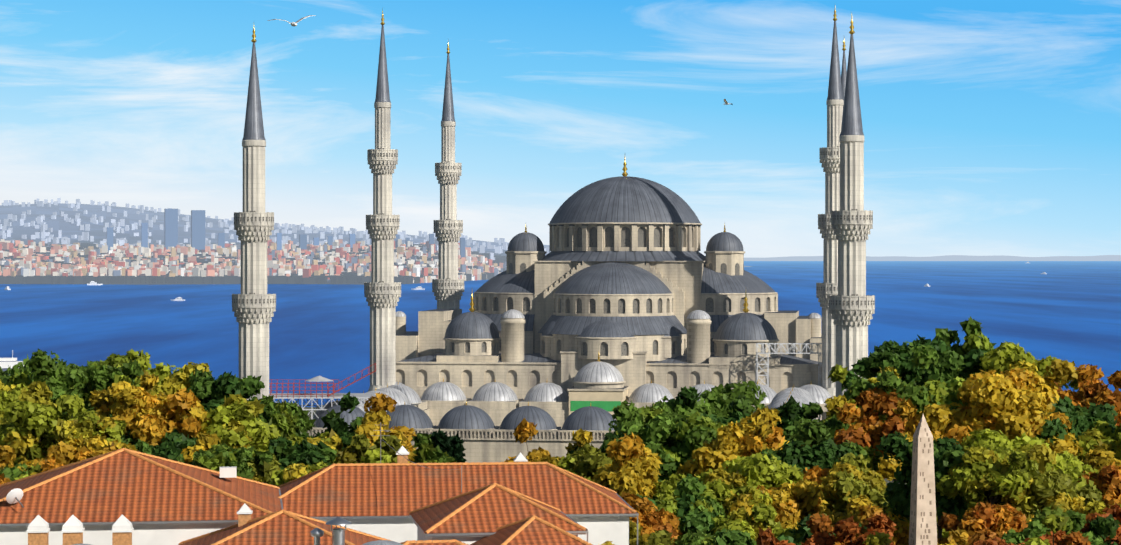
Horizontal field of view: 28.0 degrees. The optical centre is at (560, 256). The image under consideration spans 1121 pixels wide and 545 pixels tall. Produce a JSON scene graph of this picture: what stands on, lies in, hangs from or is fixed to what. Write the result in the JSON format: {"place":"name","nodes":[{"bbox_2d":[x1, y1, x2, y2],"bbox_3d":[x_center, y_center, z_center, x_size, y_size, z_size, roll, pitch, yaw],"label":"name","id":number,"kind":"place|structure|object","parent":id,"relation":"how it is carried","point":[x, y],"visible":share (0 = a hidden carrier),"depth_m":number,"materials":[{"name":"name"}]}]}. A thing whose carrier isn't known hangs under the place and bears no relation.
{"place":"outdoors","nodes":[
{"label":"outdoors","id":0,"kind":"place"},
{"bbox_2d":[232,28,275,399],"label":"minaret","id":1,"kind":"object","parent":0,"point":[253,306],"visible":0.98,"depth_m":326.93,"materials":[{"name":"stone"}]},
{"bbox_2d":[268,15,315,26],"bbox_3d":[-7.274,-6.393,61.118,1.350,0.253,0.755,-8,13,-19],"label":"seagull","id":2,"kind":"object","parent":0,"point":[294,24],"visible":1,"depth_m":61.02,"materials":[{"name":"white"}]},
{"bbox_2d":[0,422,638,544],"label":"buildings","id":3,"kind":"structure","parent":0,"point":[123,496],"depth_m":153.33,"materials":[{"name":"tile"}]},
{"bbox_2d":[6,488,23,507],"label":"satellite dish","id":4,"kind":"object","parent":3,"relation":"on","point":[13,496],"visible":1,"depth_m":149.53,"materials":[{"name":"white metal"}]},
{"bbox_2d":[269,363,375,418],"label":"steel platform","id":5,"kind":"structure","parent":0,"point":[316,395],"depth_m":331.69,"materials":[{"name":"grey metal"}]},
{"bbox_2d":[0,198,752,284],"bbox_3d":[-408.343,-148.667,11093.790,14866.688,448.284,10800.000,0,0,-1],"label":"distant city","id":6,"kind":"object","parent":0,"point":[57,242],"visible":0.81,"depth_m":7051.21},
{"bbox_2d":[0,261,1120,484],"bbox_3d":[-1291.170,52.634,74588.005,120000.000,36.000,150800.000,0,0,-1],"label":"sea","id":7,"kind":"structure","parent":0,"point":[1068,311],"depth_m":2758.45,"materials":[{"name":"blue liquid"}]},
{"bbox_2d":[0,350,23,374],"bbox_3d":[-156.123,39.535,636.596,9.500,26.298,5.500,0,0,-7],"label":"boat","id":8,"kind":"object","parent":7,"relation":"on","point":[6,362],"visible":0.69,"depth_m":634.32,"materials":[{"name":"white"}]},
{"bbox_2d":[87,281,102,284],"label":"boat","id":9,"kind":"object","parent":7,"relation":"on","point":[93,283],"visible":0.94,"depth_m":5591.65,"materials":[{"name":"white"}]},
{"bbox_2d":[170,297,184,300],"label":"boat","id":10,"kind":"object","parent":7,"relation":"on","point":[178,299],"visible":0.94,"depth_m":3596.66,"materials":[{"name":"white"}]},
{"bbox_2d":[411,286,424,289],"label":"boat","id":11,"kind":"object","parent":7,"relation":"on","point":[419,288],"visible":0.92,"depth_m":4805.47,"materials":[{"name":"white"}]},
{"bbox_2d":[0,316,1120,544],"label":"trees","id":12,"kind":"object","parent":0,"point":[736,466],"depth_m":222.54,"materials":[{"name":"green plant"}]},
{"bbox_2d":[0,0,1120,257],"label":"sky","id":13,"kind":"structure","parent":0,"point":[990,127],"materials":[{"name":"blue"}]},
{"bbox_2d":[307,158,830,462],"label":"mosque","id":14,"kind":"structure","parent":0,"point":[624,289],"depth_m":394.39,"materials":[{"name":"stone"}]},
{"bbox_2d":[364,9,400,391],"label":"minaret","id":15,"kind":"object","parent":14,"relation":"attached to","point":[382,291],"visible":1,"depth_m":388.20,"materials":[{"name":"stone"}]},
{"bbox_2d":[432,42,463,308],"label":"minaret","id":16,"kind":"object","parent":14,"relation":"attached to","point":[448,287],"visible":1,"depth_m":443.44,"materials":[{"name":"stone"}]},
{"bbox_2d":[756,343,821,386],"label":"steel scaffold","id":17,"kind":"object","parent":14,"relation":"on","point":[780,352],"visible":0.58,"depth_m":385.40,"materials":[{"name":"grey metal"}]},
{"bbox_2d":[816,10,843,419],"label":"minaret","id":18,"kind":"object","parent":14,"relation":"attached to","point":[829,156],"visible":0.5,"depth_m":381.72,"materials":[{"name":"stone"}]},
{"bbox_2d":[841,41,846,99],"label":"minaret","id":19,"kind":"object","parent":14,"relation":"part of","point":[843,76],"visible":0.02,"depth_m":437.81,"materials":[{"name":"stone"}]},
{"bbox_2d":[829,16,874,396],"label":"minaret","id":20,"kind":"object","parent":14,"relation":"attached to","point":[851,307],"visible":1,"depth_m":314.44,"materials":[{"name":"stone"}]},
{"bbox_2d":[909,415,936,544],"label":"obelisk","id":21,"kind":"object","parent":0,"point":[923,527],"visible":1,"depth_m":167.06,"materials":[{"name":"stone"}]},
{"bbox_2d":[744,255,1120,260],"bbox_3d":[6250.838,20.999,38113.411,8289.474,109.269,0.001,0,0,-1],"label":"horizon hills","id":22,"kind":"structure","parent":0,"point":[984,258],"depth_m":38123.54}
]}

